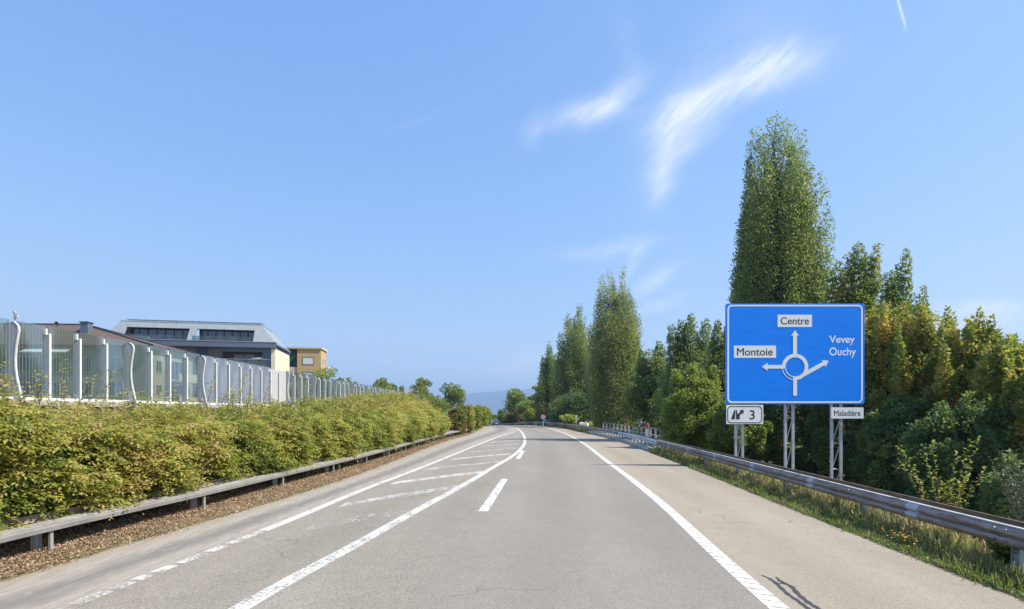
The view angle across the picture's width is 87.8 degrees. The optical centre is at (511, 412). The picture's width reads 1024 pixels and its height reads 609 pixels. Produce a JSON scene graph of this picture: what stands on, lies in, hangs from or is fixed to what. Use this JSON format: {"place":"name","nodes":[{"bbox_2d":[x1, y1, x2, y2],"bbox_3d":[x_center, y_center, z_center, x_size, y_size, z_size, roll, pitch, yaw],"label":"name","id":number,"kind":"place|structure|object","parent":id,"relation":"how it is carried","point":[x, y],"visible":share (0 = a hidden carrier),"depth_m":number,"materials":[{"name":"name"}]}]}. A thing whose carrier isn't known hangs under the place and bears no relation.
{"place":"outdoors","nodes":[
{"label":"outdoors","id":0,"kind":"place"},
{"bbox_2d":[0,425,518,608],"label":"shoulder","id":1,"kind":"object","parent":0,"point":[63,586],"visible":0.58,"depth_m":9.97},
{"bbox_2d":[69,591,112,603],"bbox_3d":[-5.669,2.496,7.166,0.200,0.001,0.514,0,0,5],"label":"shoulder line","id":2,"kind":"object","parent":1,"relation":"on","point":[97,596],"visible":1,"depth_m":7.20,"materials":[{"name":"paint"}]},
{"bbox_2d":[109,582,135,587],"bbox_3d":[-5.622,2.496,7.674,0.227,0.001,0.287,0,0,0],"label":"shoulder line","id":3,"kind":"object","parent":1,"relation":"on","point":[123,584],"visible":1,"depth_m":7.70,"materials":[{"name":"paint"}]},
{"bbox_2d":[130,574,152,579],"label":"shoulder line","id":4,"kind":"object","parent":1,"relation":"on","point":[140,578],"visible":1,"depth_m":8.03,"materials":[{"name":"paint"}]},
{"bbox_2d":[151,565,177,571],"bbox_3d":[-5.542,2.496,8.482,0.199,0.001,0.394,0,0,6],"label":"shoulder line","id":5,"kind":"object","parent":1,"relation":"on","point":[166,567],"visible":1,"depth_m":8.49,"materials":[{"name":"paint"}]},
{"bbox_2d":[203,546,226,551],"bbox_3d":[-5.404,2.496,9.732,0.199,0.001,0.448,0,0,7],"label":"shoulder line","id":6,"kind":"object","parent":1,"relation":"on","point":[214,549],"visible":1,"depth_m":9.66,"materials":[{"name":"paint"}]},
{"bbox_2d":[0,431,472,579],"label":"leaf litter","id":7,"kind":"object","parent":1,"relation":"on","point":[349,467],"visible":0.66,"depth_m":12.07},
{"bbox_2d":[64,430,523,608],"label":"merging lane","id":8,"kind":"structure","parent":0,"point":[394,567],"depth_m":9.27,"materials":[{"name":"grey asphalt"}]},
{"bbox_2d":[176,554,206,562],"bbox_3d":[-5.478,2.496,9.083,0.200,0.001,0.604,0,0,6],"label":"shoulder line","id":9,"kind":"object","parent":8,"relation":"on","point":[186,559],"visible":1,"depth_m":9.01,"materials":[{"name":"paint"}]},
{"bbox_2d":[238,534,257,538],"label":"shoulder line","id":10,"kind":"object","parent":8,"relation":"on","point":[246,536],"visible":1,"depth_m":10.67,"materials":[{"name":"paint"}]},
{"bbox_2d":[229,478,477,608],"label":"lane line","id":11,"kind":"object","parent":8,"relation":"on","point":[289,578],"visible":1,"depth_m":9.07,"materials":[{"name":"paint"}]},
{"bbox_2d":[303,508,411,530],"bbox_3d":[-3.562,2.497,12.486,0.648,0.001,3.211,0,0,44],"label":"hatching bar","id":12,"kind":"object","parent":8,"relation":"on","point":[354,519],"visible":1,"depth_m":12.37,"materials":[{"name":"paint"}]},
{"bbox_2d":[258,432,514,530],"bbox_3d":[-2.678,2.496,38.623,0.703,0.001,55.108,0,0,6],"label":"shoulder line","id":13,"kind":"object","parent":8,"relation":"on","point":[276,525],"visible":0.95,"depth_m":15.37,"materials":[{"name":"paint"}]},
{"bbox_2d":[340,485,457,506],"bbox_3d":[-3.251,2.497,16.078,0.571,0.001,5.054,0,0,38],"label":"hatching bar","id":14,"kind":"object","parent":8,"relation":"on","point":[374,499],"visible":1,"depth_m":15.93,"materials":[{"name":"paint"}]},
{"bbox_2d":[392,471,480,483],"bbox_3d":[-2.737,2.497,20.482,0.604,0.001,5.202,0,0,41],"label":"hatching bar","id":15,"kind":"object","parent":8,"relation":"on","point":[443,476],"visible":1,"depth_m":20.31,"materials":[{"name":"paint"}]},
{"bbox_2d":[427,461,500,469],"bbox_3d":[-2.187,2.497,25.132,0.609,0.001,5.622,0,0,41],"label":"hatching bar","id":16,"kind":"object","parent":8,"relation":"on","point":[464,464],"visible":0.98,"depth_m":25.35,"materials":[{"name":"paint"}]},
{"bbox_2d":[451,454,508,459],"bbox_3d":[-1.687,2.497,30.032,0.606,0.001,5.342,0,0,41],"label":"hatching bar","id":17,"kind":"object","parent":8,"relation":"on","point":[481,456],"visible":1,"depth_m":29.91,"materials":[{"name":"paint"}]},
{"bbox_2d":[473,430,525,477],"bbox_3d":[0.519,2.496,46.969,1.628,0.001,54.069,0,0,3],"label":"lane line","id":18,"kind":"object","parent":8,"relation":"on","point":[503,461],"visible":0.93,"depth_m":27.43,"materials":[{"name":"paint"}]},
{"bbox_2d":[0,418,1023,599],"bbox_3d":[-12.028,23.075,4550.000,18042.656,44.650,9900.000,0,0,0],"label":"ground","id":19,"kind":"structure","parent":0,"point":[95,523],"depth_m":11.16,"materials":[{"name":"soil"}]},
{"bbox_2d":[32,321,197,353],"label":"house","id":20,"kind":"structure","parent":19,"relation":"on","point":[87,327],"depth_m":62.28,"materials":[{"name":"ceramic"}]},
{"bbox_2d":[111,319,290,371],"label":"apartment building","id":21,"kind":"structure","parent":19,"relation":"on","point":[242,342],"depth_m":74.77,"materials":[{"name":"metal"}]},
{"bbox_2d":[131,328,138,335],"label":"loggia window","id":22,"kind":"structure","parent":21,"relation":"in","point":[135,332],"depth_m":73.79,"materials":[{"name":"blue glass"}]},
{"bbox_2d":[140,329,147,335],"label":"loggia window","id":23,"kind":"structure","parent":21,"relation":"in","point":[143,332],"depth_m":74.03,"materials":[{"name":"blue glass"}]},
{"bbox_2d":[148,329,156,338],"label":"loggia window","id":24,"kind":"structure","parent":21,"relation":"in","point":[150,331],"depth_m":74.24,"materials":[{"name":"blue glass"}]},
{"bbox_2d":[157,329,165,338],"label":"loggia window","id":25,"kind":"structure","parent":21,"relation":"in","point":[161,333],"depth_m":74.46,"materials":[{"name":"blue glass"}]},
{"bbox_2d":[166,329,173,339],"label":"loggia window","id":26,"kind":"structure","parent":21,"relation":"in","point":[169,332],"depth_m":74.66,"materials":[{"name":"blue glass"}]},
{"bbox_2d":[174,330,182,339],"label":"loggia window","id":27,"kind":"structure","parent":21,"relation":"in","point":[178,334],"depth_m":74.90,"materials":[{"name":"blue glass"}]},
{"bbox_2d":[183,330,188,339],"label":"loggia window","id":28,"kind":"structure","parent":21,"relation":"in","point":[185,332],"depth_m":75.08,"materials":[{"name":"blue glass"}]},
{"bbox_2d":[196,348,207,355],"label":"window","id":29,"kind":"structure","parent":21,"relation":"in","point":[202,351],"depth_m":73.40,"materials":[{"name":"glass"}]},
{"bbox_2d":[200,330,207,339],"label":"loggia window","id":30,"kind":"structure","parent":21,"relation":"in","point":[203,333],"depth_m":75.54,"materials":[{"name":"blue glass"}]},
{"bbox_2d":[208,331,215,340],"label":"loggia window","id":31,"kind":"structure","parent":21,"relation":"in","point":[211,334],"depth_m":75.76,"materials":[{"name":"blue glass"}]},
{"bbox_2d":[216,331,223,340],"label":"loggia window","id":32,"kind":"structure","parent":21,"relation":"in","point":[219,334],"depth_m":75.97,"materials":[{"name":"blue glass"}]},
{"bbox_2d":[224,331,231,340],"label":"loggia window","id":33,"kind":"structure","parent":21,"relation":"in","point":[226,333],"depth_m":76.17,"materials":[{"name":"blue glass"}]},
{"bbox_2d":[232,331,239,340],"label":"loggia window","id":34,"kind":"structure","parent":21,"relation":"in","point":[235,334],"depth_m":76.37,"materials":[{"name":"blue glass"}]},
{"bbox_2d":[235,355,243,362],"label":"window","id":35,"kind":"structure","parent":21,"relation":"in","point":[240,358],"depth_m":76.10,"materials":[{"name":"grey glass"}]},
{"bbox_2d":[240,331,247,340],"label":"loggia window","id":36,"kind":"structure","parent":21,"relation":"in","point":[243,335],"depth_m":76.58,"materials":[{"name":"blue glass"}]},
{"bbox_2d":[245,355,253,364],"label":"window","id":37,"kind":"structure","parent":21,"relation":"in","point":[248,358],"depth_m":76.36,"materials":[{"name":"grey glass"}]},
{"bbox_2d":[248,332,253,340],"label":"loggia window","id":38,"kind":"structure","parent":21,"relation":"in","point":[250,334],"depth_m":76.77,"materials":[{"name":"blue glass"}]},
{"bbox_2d":[0,311,418,412],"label":"noise barrier","id":39,"kind":"object","parent":19,"relation":"on","point":[27,350],"visible":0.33,"depth_m":19.52,"materials":[{"name":"glass"}]},
{"bbox_2d":[0,359,452,542],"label":"hedge","id":40,"kind":"object","parent":19,"relation":"on","point":[84,456],"visible":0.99,"depth_m":12.56,"materials":[{"name":"green plant"}]},
{"bbox_2d":[0,429,467,552],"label":"guardrail","id":41,"kind":"object","parent":19,"relation":"on","point":[35,530],"visible":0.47,"depth_m":11.40,"materials":[{"name":"silver metal"}]},
{"bbox_2d":[286,347,329,376],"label":"apartment building","id":42,"kind":"structure","parent":19,"relation":"on","point":[308,360],"depth_m":107.73,"materials":[{"name":"yellow paint"}]},
{"bbox_2d":[302,357,313,364],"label":"window","id":43,"kind":"structure","parent":42,"relation":"in","point":[305,360],"depth_m":107.63,"materials":[{"name":"white glass"}]},
{"bbox_2d":[312,366,344,381],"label":"broadleaf tree","id":44,"kind":"object","parent":19,"relation":"on","point":[324,374],"visible":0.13,"depth_m":99.01,"materials":[{"name":"green plant"}]},
{"bbox_2d":[372,377,390,389],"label":"broadleaf tree","id":45,"kind":"object","parent":19,"relation":"on","point":[380,383],"visible":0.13,"depth_m":129.16,"materials":[{"name":"green plant"}]},
{"bbox_2d":[387,382,397,390],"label":"broadleaf tree","id":46,"kind":"object","parent":19,"relation":"on","point":[395,386],"visible":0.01,"depth_m":149.16,"materials":[{"name":"green plant"}]},
{"bbox_2d":[408,377,433,399],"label":"aspen tree","id":47,"kind":"object","parent":19,"relation":"on","point":[421,383],"visible":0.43,"depth_m":136.66,"materials":[{"name":"green plant"}]},
{"bbox_2d":[421,394,451,414],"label":"broadleaf tree","id":48,"kind":"object","parent":19,"relation":"on","point":[443,404],"visible":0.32,"depth_m":108.23,"materials":[{"name":"green plant"}]},
{"bbox_2d":[438,382,466,410],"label":"aspen tree","id":49,"kind":"object","parent":19,"relation":"on","point":[455,395],"visible":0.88,"depth_m":137.34,"materials":[{"name":"green plant"}]},
{"bbox_2d":[447,406,466,434],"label":"roadside bush","id":50,"kind":"object","parent":19,"relation":"on","point":[457,417],"visible":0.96,"depth_m":55.45,"materials":[{"name":"green plant"}]},
{"bbox_2d":[458,403,475,431],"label":"roadside bush","id":51,"kind":"object","parent":19,"relation":"on","point":[470,419],"visible":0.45,"depth_m":61.52,"materials":[{"name":"green plant"}]},
{"bbox_2d":[471,405,483,429],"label":"roadside bush","id":52,"kind":"object","parent":19,"relation":"on","point":[478,420],"visible":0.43,"depth_m":71.43,"materials":[{"name":"green plant"}]},
{"bbox_2d":[476,405,489,426],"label":"roadside bush","id":53,"kind":"object","parent":19,"relation":"on","point":[485,417],"visible":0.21,"depth_m":83.48,"materials":[{"name":"green plant"}]},
{"bbox_2d":[484,406,492,425],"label":"roadside bush","id":54,"kind":"object","parent":19,"relation":"on","point":[489,412],"visible":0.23,"depth_m":97.51,"materials":[{"name":"green plant"}]},
{"bbox_2d":[497,409,504,423],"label":"conifer tree","id":55,"kind":"object","parent":19,"relation":"on","point":[500,412],"visible":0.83,"depth_m":164.50,"materials":[{"name":"green plant"}]},
{"bbox_2d":[501,412,514,424],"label":"broadleaf bush","id":56,"kind":"object","parent":19,"relation":"on","point":[508,417],"visible":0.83,"depth_m":146.83,"materials":[{"name":"green plant"}]},
{"bbox_2d":[502,388,528,424],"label":"broadleaf tree","id":57,"kind":"object","parent":19,"relation":"on","point":[516,397],"visible":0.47,"depth_m":173.01,"materials":[{"name":"green plant"}]},
{"bbox_2d":[513,407,525,424],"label":"broadleaf bush","id":58,"kind":"object","parent":19,"relation":"on","point":[518,414],"visible":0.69,"depth_m":144.78,"materials":[{"name":"green plant"}]},
{"bbox_2d":[513,400,532,414],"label":"broadleaf tree","id":59,"kind":"object","parent":19,"relation":"on","point":[525,404],"visible":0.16,"depth_m":158.15,"materials":[{"name":"green plant"}]},
{"bbox_2d":[523,408,537,425],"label":"broadleaf bush","id":60,"kind":"object","parent":19,"relation":"on","point":[529,414],"visible":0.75,"depth_m":138.98,"materials":[{"name":"green plant"}]},
{"bbox_2d":[527,385,538,408],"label":"broadleaf tree","id":61,"kind":"object","parent":19,"relation":"on","point":[531,397],"visible":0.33,"depth_m":144.89,"materials":[{"name":"green plant"}]},
{"bbox_2d":[532,341,555,425],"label":"poplar tree","id":62,"kind":"object","parent":19,"relation":"on","point":[543,393],"visible":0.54,"depth_m":131.07,"materials":[{"name":"green plant"}]},
{"bbox_2d":[542,419,561,425],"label":"car","id":63,"kind":"object","parent":19,"relation":"on","point":[548,420],"visible":0.34,"depth_m":98.23,"materials":[{"name":"paint"}]},
{"bbox_2d":[549,303,589,409],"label":"poplar tree","id":64,"kind":"object","parent":19,"relation":"on","point":[569,369],"visible":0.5,"depth_m":110.37,"materials":[{"name":"green plant"}]},
{"bbox_2d":[546,388,593,426],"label":"broadleaf tree","id":65,"kind":"object","parent":19,"relation":"on","point":[558,408],"visible":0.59,"depth_m":97.78,"materials":[{"name":"green plant"}]},
{"bbox_2d":[559,414,581,426],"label":"bush","id":66,"kind":"object","parent":19,"relation":"on","point":[570,419],"visible":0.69,"depth_m":81.50,"materials":[{"name":"green plant"}]},
{"bbox_2d":[570,362,604,424],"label":"poplar tree","id":67,"kind":"object","parent":19,"relation":"on","point":[586,387],"visible":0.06,"depth_m":99.51,"materials":[{"name":"green plant"}]},
{"bbox_2d":[582,266,644,432],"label":"poplar tree","id":68,"kind":"object","parent":19,"relation":"on","point":[614,347],"visible":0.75,"depth_m":86.30,"materials":[{"name":"green plant"}]},
{"bbox_2d":[588,431,658,450],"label":"kerb","id":69,"kind":"structure","parent":19,"relation":"on","point":[639,444],"depth_m":43.06,"materials":[{"name":"concrete"}]},
{"bbox_2d":[646,423,648,445],"bbox_3d":[9.308,1.510,36.492,0.226,1.580,0.085,0,0,0],"label":"marker post","id":70,"kind":"object","parent":69,"relation":"on","point":[647,425],"visible":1,"depth_m":36.47,"materials":[{"name":"white paint"}]},
{"bbox_2d":[621,341,669,438],"bbox_3d":[17.161,-1.377,66.069,7.395,15.011,6.744,0,0,0],"label":"broadleaf tree","id":71,"kind":"object","parent":19,"relation":"on","point":[640,401],"visible":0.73,"depth_m":64.97,"materials":[{"name":"green plant"}]},
{"bbox_2d":[654,313,711,444],"bbox_3d":[18.994,-2.329,58.187,7.272,17.108,7.377,0,0,0],"label":"broadleaf tree","id":72,"kind":"object","parent":19,"relation":"on","point":[677,359],"visible":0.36,"depth_m":57.60,"materials":[{"name":"green plant"}]},
{"bbox_2d":[658,362,724,448],"bbox_3d":[12.721,0.292,36.973,4.806,7.613,5.069,0,0,-40],"label":"broadleaf tree","id":73,"kind":"object","parent":19,"relation":"on","point":[693,398],"visible":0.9,"depth_m":36.25,"materials":[{"name":"green plant"}]},
{"bbox_2d":[698,319,724,437],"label":"broadleaf tree","id":74,"kind":"object","parent":19,"relation":"on","point":[715,356],"visible":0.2,"depth_m":51.49,"materials":[{"name":"green plant"}]},
{"bbox_2d":[704,400,774,460],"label":"broadleaf tree","id":75,"kind":"object","parent":19,"relation":"on","point":[719,434],"visible":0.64,"depth_m":32.09,"materials":[{"name":"green plant"}]},
{"bbox_2d":[500,422,1023,569],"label":"guardrail","id":76,"kind":"object","parent":19,"relation":"on","point":[1010,532],"visible":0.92,"depth_m":11.46,"materials":[{"name":"silver metal"}]},
{"bbox_2d":[724,111,835,461],"bbox_3d":[22.396,-9.517,44.629,8.479,31.930,5.801,0,0,0],"label":"poplar tree","id":77,"kind":"object","parent":19,"relation":"on","point":[786,267],"visible":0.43,"depth_m":43.37,"materials":[{"name":"green plant"}]},
{"bbox_2d":[545,424,1023,600],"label":"verge grass","id":78,"kind":"structure","parent":19,"relation":"on","point":[933,537],"depth_m":11.12,"materials":[{"name":"green plant"}]},
{"bbox_2d":[725,304,863,480],"bbox_3d":[12.863,0.354,24.276,6.300,10.576,0.267,0,0,0],"label":"direction sign","id":79,"kind":"object","parent":19,"relation":"on","point":[789,354],"visible":0.99,"depth_m":24.17,"materials":[{"name":"blue metal"}]},
{"bbox_2d":[759,404,835,473],"bbox_3d":[17.849,0.971,34.064,5.522,10.425,5.450,0,0,0],"label":"broadleaf tree","id":80,"kind":"object","parent":19,"relation":"on","point":[774,413],"visible":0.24,"depth_m":32.61,"materials":[{"name":"green plant"}]},
{"bbox_2d":[800,399,873,496],"bbox_3d":[19.493,1.696,31.087,4.792,9.212,4.557,0,0,30],"label":"broadleaf tree","id":81,"kind":"object","parent":19,"relation":"on","point":[820,416],"visible":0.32,"depth_m":30.57,"materials":[{"name":"green plant"}]},
{"bbox_2d":[822,241,884,444],"bbox_3d":[23.103,-2.521,35.907,4.341,18.041,3.816,0,0,30],"label":"hornbeam tree","id":82,"kind":"object","parent":19,"relation":"on","point":[863,290],"visible":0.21,"depth_m":35.75,"materials":[{"name":"green plant"}]},
{"bbox_2d":[849,394,935,519],"bbox_3d":[19.058,2.681,26.101,4.272,7.224,4.506,0,0,0],"label":"broadleaf bush","id":83,"kind":"object","parent":19,"relation":"on","point":[876,438],"visible":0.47,"depth_m":25.58,"materials":[{"name":"green plant"}]},
{"bbox_2d":[853,300,934,479],"bbox_3d":[20.471,0.081,29.003,4.138,12.592,4.060,0,0,-25],"label":"hornbeam bush","id":84,"kind":"object","parent":19,"relation":"on","point":[877,339],"visible":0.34,"depth_m":28.57,"materials":[{"name":"green plant"}]},
{"bbox_2d":[873,248,931,474],"bbox_3d":[23.828,-1.842,33.048,4.152,16.683,3.311,0,0,0],"label":"hornbeam tree","id":85,"kind":"object","parent":19,"relation":"on","point":[890,294],"visible":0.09,"depth_m":32.86,"materials":[{"name":"green plant"}]},
{"bbox_2d":[882,528,922,548],"bbox_3d":[7.210,2.385,9.742,0.456,0.260,1.306,0,0,15],"label":"flowering weed","id":86,"kind":"object","parent":19,"relation":"on","point":[902,537],"visible":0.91,"depth_m":9.81,"materials":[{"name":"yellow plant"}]},
{"bbox_2d":[884,299,965,425],"bbox_3d":[21.258,0.280,27.091,4.719,12.301,3.608,0,0,0],"label":"hornbeam bush","id":87,"kind":"object","parent":19,"relation":"on","point":[916,345],"visible":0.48,"depth_m":26.59,"materials":[{"name":"green plant"}]},
{"bbox_2d":[895,436,986,531],"bbox_3d":[13.828,2.821,17.192,2.451,4.167,1.970,0,0,-35],"label":"shrub","id":88,"kind":"object","parent":19,"relation":"on","point":[959,498],"visible":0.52,"depth_m":16.98,"materials":[{"name":"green plant"}]},
{"bbox_2d":[913,543,977,565],"bbox_3d":[7.323,2.400,8.789,0.500,0.246,1.105,0,0,-7],"label":"flowering weed","id":89,"kind":"object","parent":19,"relation":"on","point":[949,551],"visible":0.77,"depth_m":8.97,"materials":[{"name":"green plant"}]},
{"bbox_2d":[896,390,1023,542],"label":"broadleaf bush","id":90,"kind":"object","parent":19,"relation":"on","point":[949,434],"visible":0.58,"depth_m":21.58,"materials":[{"name":"green plant"}]},
{"bbox_2d":[920,306,1018,417],"bbox_3d":[21.249,0.778,24.957,4.187,11.357,3.543,0,0,0],"label":"hornbeam bush","id":91,"kind":"object","parent":19,"relation":"on","point":[950,382],"visible":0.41,"depth_m":24.39,"materials":[{"name":"green plant"}]},
{"bbox_2d":[956,328,1023,458],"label":"hornbeam bush","id":92,"kind":"object","parent":19,"relation":"on","point":[993,361],"visible":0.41,"depth_m":22.57,"materials":[{"name":"green plant"}]},
{"bbox_2d":[975,449,1023,520],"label":"broadleaf bush","id":93,"kind":"object","parent":19,"relation":"on","point":[996,503],"visible":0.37,"depth_m":17.57,"materials":[{"name":"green plant"}]},
{"bbox_2d":[985,535,1018,563],"bbox_3d":[7.969,2.160,8.556,0.739,0.757,0.719,0,0,0],"label":"weed","id":94,"kind":"object","parent":19,"relation":"on","point":[1001,551],"visible":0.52,"depth_m":8.52,"materials":[{"name":"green plant"}]},
{"bbox_2d":[989,365,1023,468],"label":"hornbeam bush","id":95,"kind":"object","parent":19,"relation":"on","point":[1013,395],"visible":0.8,"depth_m":21.36,"materials":[{"name":"green plant"}]},
{"bbox_2d":[0,0,1023,397],"label":"sky","id":96,"kind":"structure","parent":0,"point":[404,191],"materials":[{"name":"blue"}]},
{"bbox_2d":[438,388,654,414],"bbox_3d":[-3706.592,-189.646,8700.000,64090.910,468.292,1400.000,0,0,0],"label":"mountains","id":97,"kind":"structure","parent":0,"point":[493,402],"depth_m":8822.35,"materials":[{"name":"blue"}]},
{"bbox_2d":[405,425,777,608],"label":"road","id":98,"kind":"structure","parent":0,"point":[564,521],"depth_m":9.54,"materials":[{"name":"grey asphalt"}]},
{"bbox_2d":[478,479,507,510],"bbox_3d":[-0.500,2.496,16.650,0.254,0.001,6.534,0,0,4],"label":"dash line","id":99,"kind":"object","parent":98,"relation":"on","point":[488,502],"visible":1,"depth_m":15.55,"materials":[{"name":"paint"}]},
{"bbox_2d":[490,420,499,424],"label":"car","id":100,"kind":"object","parent":98,"relation":"on","point":[495,422],"visible":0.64,"depth_m":126.12,"materials":[{"name":"paint"}]},
{"bbox_2d":[516,450,524,458],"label":"dash line","id":101,"kind":"object","parent":98,"relation":"on","point":[520,454],"visible":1,"depth_m":31.31,"materials":[{"name":"paint"}]},
{"bbox_2d":[519,425,789,608],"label":"edge line","id":102,"kind":"object","parent":98,"relation":"on","point":[716,551],"visible":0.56,"depth_m":9.53,"materials":[{"name":"paint"}]},
{"bbox_2d":[603,423,661,437],"bbox_3d":[10.945,1.765,50.650,0.528,1.070,24.620,0,0,0],"label":"bridge railing","id":103,"kind":"object","parent":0,"point":[641,432],"visible":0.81,"depth_m":47.15,"materials":[{"name":"grey metal"}]},
{"bbox_2d":[518,425,1023,608],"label":"shoulder","id":104,"kind":"object","parent":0,"point":[820,564],"visible":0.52,"depth_m":9.54},
{"bbox_2d":[762,575,810,608],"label":"tar seam","id":105,"kind":"object","parent":104,"relation":"on","point":[790,595],"visible":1,"depth_m":7.32,"materials":[{"name":"grey asphalt"}]},
{"bbox_2d":[776,577,820,608],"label":"tar seam","id":106,"kind":"object","parent":104,"relation":"on","point":[794,590],"visible":1,"depth_m":7.30,"materials":[{"name":"grey asphalt"}]},
{"bbox_2d":[988,442,1023,521],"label":"shrub","id":107,"kind":"object","parent":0,"point":[1021,495],"visible":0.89,"depth_m":12.60,"materials":[{"name":"green plant"}]},
{"bbox_2d":[1001,457,1023,518],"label":"shrub","id":108,"kind":"object","parent":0,"point":[1005,483],"visible":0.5,"depth_m":13.70,"materials":[{"name":"green plant"}]}
]}

